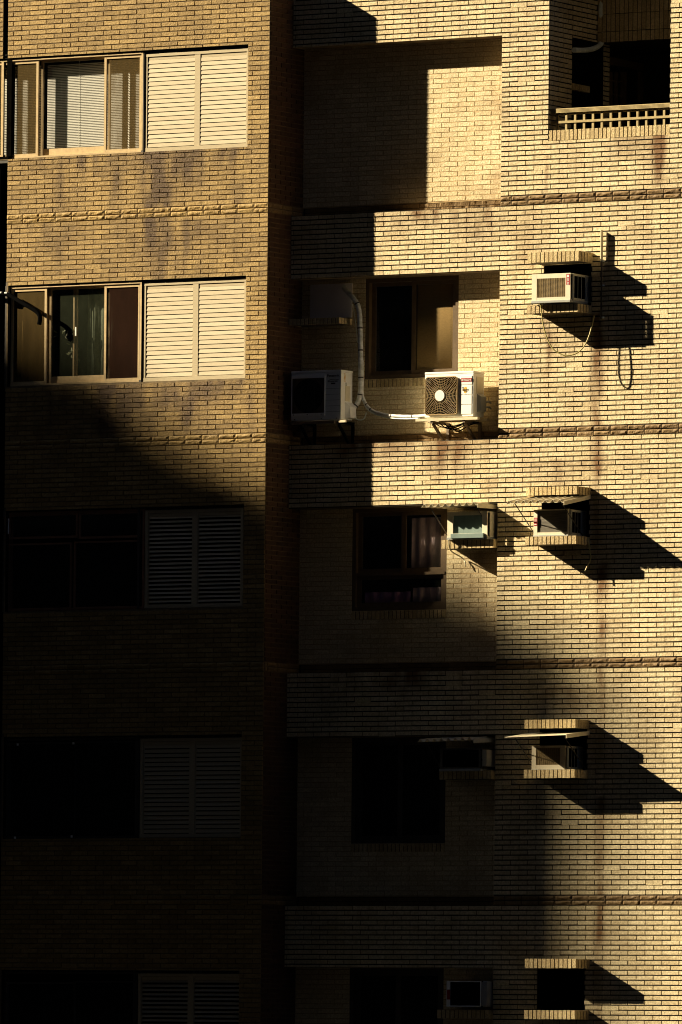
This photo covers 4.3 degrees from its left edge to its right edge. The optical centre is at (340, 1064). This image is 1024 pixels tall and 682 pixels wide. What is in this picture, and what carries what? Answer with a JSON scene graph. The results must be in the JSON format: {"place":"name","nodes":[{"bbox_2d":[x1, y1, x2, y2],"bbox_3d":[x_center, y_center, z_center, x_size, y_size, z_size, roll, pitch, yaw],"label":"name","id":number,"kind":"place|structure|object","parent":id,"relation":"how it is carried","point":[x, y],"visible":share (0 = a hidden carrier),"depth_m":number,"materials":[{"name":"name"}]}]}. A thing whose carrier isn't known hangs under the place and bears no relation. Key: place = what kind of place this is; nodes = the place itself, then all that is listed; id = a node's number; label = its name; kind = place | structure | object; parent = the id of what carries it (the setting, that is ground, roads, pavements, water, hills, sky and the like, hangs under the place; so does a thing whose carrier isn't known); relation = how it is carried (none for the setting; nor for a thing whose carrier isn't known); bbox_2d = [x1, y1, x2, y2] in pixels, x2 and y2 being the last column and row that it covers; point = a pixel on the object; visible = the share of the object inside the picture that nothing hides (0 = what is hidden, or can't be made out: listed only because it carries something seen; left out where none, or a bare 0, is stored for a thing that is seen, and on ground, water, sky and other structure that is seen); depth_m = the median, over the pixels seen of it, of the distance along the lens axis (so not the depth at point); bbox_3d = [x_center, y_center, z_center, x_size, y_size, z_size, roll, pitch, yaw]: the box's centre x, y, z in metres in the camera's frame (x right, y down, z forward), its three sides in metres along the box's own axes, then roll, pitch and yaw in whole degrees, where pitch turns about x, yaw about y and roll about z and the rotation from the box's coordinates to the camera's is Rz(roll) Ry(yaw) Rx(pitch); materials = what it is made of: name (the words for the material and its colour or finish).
{"place":"outdoors","nodes":[
{"label":"outdoors","id":0,"kind":"place"},
{"label":"ground","id":1,"kind":"structure","parent":0,"visible":0},
{"bbox_2d":[0,0,681,1023],"bbox_3d":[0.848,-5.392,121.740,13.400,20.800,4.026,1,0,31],"label":"apartment building","id":2,"kind":"structure","parent":1,"relation":"on","point":[256,646],"depth_m":120.78,"materials":[{"name":"beige tile"}]},
{"bbox_2d":[0,292,41,324],"bbox_3d":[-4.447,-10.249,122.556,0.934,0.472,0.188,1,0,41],"label":"lamp bracket","id":3,"kind":"object","parent":2,"relation":"attached to","point":[26,305],"visible":1,"depth_m":122.41,"materials":[{"name":"black metal"}]},
{"bbox_2d":[54,330,78,360],"bbox_3d":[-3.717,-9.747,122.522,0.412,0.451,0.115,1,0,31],"label":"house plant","id":4,"kind":"object","parent":2,"relation":"in","point":[69,352],"visible":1,"depth_m":122.53,"materials":[{"name":"green plant"}]},
{"bbox_2d":[0,52,142,158],"bbox_3d":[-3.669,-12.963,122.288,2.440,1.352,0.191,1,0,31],"label":"window","id":5,"kind":"structure","parent":2,"relation":"in","point":[10,128],"depth_m":122.34,"materials":[{"name":"metal"}]},
{"bbox_2d":[4,971,140,1023],"bbox_3d":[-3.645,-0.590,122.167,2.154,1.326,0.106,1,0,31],"label":"window","id":6,"kind":"structure","parent":2,"relation":"in","point":[6,985],"depth_m":122.14,"materials":[{"name":"metal"}]},
{"bbox_2d":[6,737,142,838],"bbox_3d":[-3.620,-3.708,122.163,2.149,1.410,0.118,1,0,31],"label":"window","id":7,"kind":"structure","parent":2,"relation":"in","point":[8,752],"depth_m":122.11,"materials":[{"name":"metal"}]},
{"bbox_2d":[3,509,147,611],"bbox_3d":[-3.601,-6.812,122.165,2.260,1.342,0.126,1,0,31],"label":"window","id":8,"kind":"structure","parent":2,"relation":"in","point":[124,511],"depth_m":122.14,"materials":[{"name":"glass"}]},
{"bbox_2d":[10,282,141,386],"bbox_3d":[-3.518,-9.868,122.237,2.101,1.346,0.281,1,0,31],"label":"window","id":9,"kind":"structure","parent":2,"relation":"in","point":[113,345],"depth_m":122.23,"materials":[{"name":"metal"}]},
{"bbox_2d":[291,420,354,444],"bbox_3d":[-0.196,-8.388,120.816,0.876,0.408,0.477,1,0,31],"label":"wall bracket","id":10,"kind":"object","parent":2,"relation":"attached to","point":[314,423],"depth_m":120.83,"materials":[{"name":"black metal"}]},
{"bbox_2d":[291,370,355,421],"bbox_3d":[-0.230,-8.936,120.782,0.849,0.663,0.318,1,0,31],"label":"outdoor unit","id":11,"kind":"object","parent":10,"relation":"on","point":[321,395],"visible":1,"depth_m":120.65,"materials":[{"name":"white metal"}]},
{"bbox_2d":[341,285,363,407],"bbox_3d":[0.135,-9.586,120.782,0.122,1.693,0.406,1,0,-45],"label":"insulated pipe","id":12,"kind":"object","parent":2,"relation":"attached to","point":[352,297],"visible":1,"depth_m":120.67,"materials":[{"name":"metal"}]},
{"bbox_2d":[352,304,357,342],"bbox_3d":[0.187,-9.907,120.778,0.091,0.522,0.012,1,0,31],"label":"cable","id":13,"kind":"object","parent":12,"relation":"attached to","point":[355,323],"visible":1,"depth_m":120.77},
{"bbox_2d":[350,968,443,1023],"bbox_3d":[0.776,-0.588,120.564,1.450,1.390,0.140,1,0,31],"label":"window","id":14,"kind":"structure","parent":2,"relation":"in","point":[355,973],"depth_m":120.60,"materials":[{"name":"metal"}]},
{"bbox_2d":[351,737,445,843],"bbox_3d":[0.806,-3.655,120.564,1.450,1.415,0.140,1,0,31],"label":"window","id":15,"kind":"structure","parent":2,"relation":"in","point":[357,743],"depth_m":120.60,"materials":[{"name":"metal"}]},
{"bbox_2d":[352,507,446,610],"bbox_3d":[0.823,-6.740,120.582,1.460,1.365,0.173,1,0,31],"label":"window","id":16,"kind":"structure","parent":2,"relation":"in","point":[429,560],"depth_m":120.51,"materials":[{"name":"black glass"}]},
{"bbox_2d":[365,275,458,378],"bbox_3d":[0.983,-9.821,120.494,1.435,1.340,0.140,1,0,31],"label":"window","id":17,"kind":"structure","parent":2,"relation":"in","point":[435,299],"depth_m":120.39,"materials":[{"name":"brown metal"}]},
{"bbox_2d":[415,417,488,440],"bbox_3d":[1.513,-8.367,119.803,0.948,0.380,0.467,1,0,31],"label":"wall bracket","id":18,"kind":"object","parent":2,"relation":"attached to","point":[442,421],"depth_m":119.74,"materials":[{"name":"white metal"}]},
{"bbox_2d":[435,422,478,431],"bbox_3d":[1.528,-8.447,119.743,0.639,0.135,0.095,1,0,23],"label":"loose cable","id":19,"kind":"object","parent":18,"relation":"hanging from","point":[454,426],"visible":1,"depth_m":119.74,"materials":[{"name":"black rubber"}]},
{"bbox_2d":[425,371,491,418],"bbox_3d":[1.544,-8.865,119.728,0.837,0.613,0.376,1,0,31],"label":"outdoor unit","id":20,"kind":"object","parent":18,"relation":"on","point":[455,394],"visible":1,"depth_m":119.59,"materials":[{"name":"white metal"}]},
{"bbox_2d":[362,360,424,417],"bbox_3d":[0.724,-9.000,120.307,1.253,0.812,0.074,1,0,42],"label":"insulated pipe","id":21,"kind":"object","parent":20,"relation":"attached to","point":[387,414],"visible":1,"depth_m":120.42,"materials":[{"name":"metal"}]},
{"bbox_2d":[362,400,419,419],"bbox_3d":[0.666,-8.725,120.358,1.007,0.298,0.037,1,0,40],"label":"drain hose","id":22,"kind":"object","parent":21,"relation":"attached to","point":[390,417],"visible":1,"depth_m":120.36,"materials":[{"name":"white plastic"}]},
{"bbox_2d":[418,736,495,766],"bbox_3d":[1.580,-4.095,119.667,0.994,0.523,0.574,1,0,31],"label":"canopy","id":23,"kind":"object","parent":2,"relation":"attached to","point":[479,739],"visible":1,"depth_m":119.48,"materials":[{"name":"metal"}]},
{"bbox_2d":[421,502,497,534],"bbox_3d":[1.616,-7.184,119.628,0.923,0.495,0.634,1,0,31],"label":"canopy","id":24,"kind":"object","parent":2,"relation":"attached to","point":[477,505],"visible":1,"depth_m":119.44,"materials":[{"name":"metal"}]},
{"bbox_2d":[439,748,494,771],"bbox_3d":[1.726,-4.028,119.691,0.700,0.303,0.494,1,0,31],"label":"window air conditioner","id":25,"kind":"object","parent":2,"relation":"on","point":[464,759],"depth_m":119.50,"materials":[{"name":"plastic"}]},
{"bbox_2d":[446,981,492,1006],"bbox_3d":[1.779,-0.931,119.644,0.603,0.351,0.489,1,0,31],"label":"window air conditioner","id":26,"kind":"object","parent":2,"relation":"attached to","point":[469,993],"depth_m":119.45,"materials":[{"name":"white plastic"}]},
{"bbox_2d":[447,511,497,539],"bbox_3d":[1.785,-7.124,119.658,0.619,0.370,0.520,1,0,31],"label":"window air conditioner","id":27,"kind":"object","parent":2,"relation":"attached to","point":[470,525],"depth_m":119.47,"materials":[{"name":"beige metal"}]},
{"bbox_2d":[448,539,465,566],"bbox_3d":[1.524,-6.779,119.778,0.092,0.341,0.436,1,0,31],"label":"drain hose","id":28,"kind":"object","parent":27,"relation":"hanging from","point":[455,553],"visible":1,"depth_m":119.80,"materials":[{"name":"white plastic"}]},
{"bbox_2d":[506,495,590,535],"bbox_3d":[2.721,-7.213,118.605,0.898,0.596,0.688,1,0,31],"label":"canopy","id":29,"kind":"object","parent":2,"relation":"attached to","point":[566,499],"visible":1,"depth_m":118.46,"materials":[{"name":"metal"}]},
{"bbox_2d":[508,731,589,769],"bbox_3d":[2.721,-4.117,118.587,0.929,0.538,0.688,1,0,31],"label":"canopy","id":30,"kind":"object","parent":2,"relation":"attached to","point":[575,734],"visible":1,"depth_m":118.52,"materials":[{"name":"metal"}]},
{"bbox_2d":[531,745,582,769],"bbox_3d":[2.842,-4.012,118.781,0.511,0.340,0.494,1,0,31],"label":"window air conditioner","id":31,"kind":"object","parent":2,"relation":"on","point":[548,757],"depth_m":118.61,"materials":[{"name":"plastic"}]},
{"bbox_2d":[533,509,586,536],"bbox_3d":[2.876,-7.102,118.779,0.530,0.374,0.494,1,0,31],"label":"window air conditioner","id":32,"kind":"object","parent":2,"relation":"on","point":[553,522],"depth_m":118.61,"materials":[{"name":"beige metal"}]},
{"bbox_2d":[531,273,590,304],"bbox_3d":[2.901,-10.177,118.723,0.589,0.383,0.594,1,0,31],"label":"window air conditioner","id":33,"kind":"object","parent":2,"relation":"on","point":[552,289],"depth_m":118.51,"materials":[{"name":"beige plastic"}]},
{"bbox_2d":[540,303,594,355],"bbox_3d":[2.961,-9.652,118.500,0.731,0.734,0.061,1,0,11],"label":"drain hose","id":34,"kind":"object","parent":33,"relation":"attached to","point":[549,342],"visible":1,"depth_m":118.50,"materials":[{"name":"plastic"}]},
{"bbox_2d":[583,535,590,570],"bbox_3d":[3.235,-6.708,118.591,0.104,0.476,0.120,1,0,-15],"label":"drain hose","id":35,"kind":"object","parent":2,"relation":"attached to","point":[590,555],"visible":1,"depth_m":118.60,"materials":[{"name":"plastic"}]},
{"bbox_2d":[572,1,603,52],"bbox_3d":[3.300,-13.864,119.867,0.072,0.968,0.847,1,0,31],"label":"conduit","id":36,"kind":"object","parent":2,"relation":"attached to","point":[600,44],"visible":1,"depth_m":119.93,"materials":[{"name":"grey plastic"}]},
{"bbox_2d":[600,230,604,318],"bbox_3d":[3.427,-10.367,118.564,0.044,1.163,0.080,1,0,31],"label":"conduit","id":37,"kind":"object","parent":2,"relation":"attached to","point":[601,250],"visible":1,"depth_m":118.55,"materials":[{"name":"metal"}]},
{"bbox_2d":[608,57,643,126],"bbox_3d":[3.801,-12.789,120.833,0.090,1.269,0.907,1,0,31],"label":"balcony door","id":38,"kind":"structure","parent":2,"relation":"in","point":[616,62],"depth_m":120.74,"materials":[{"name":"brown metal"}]}
]}

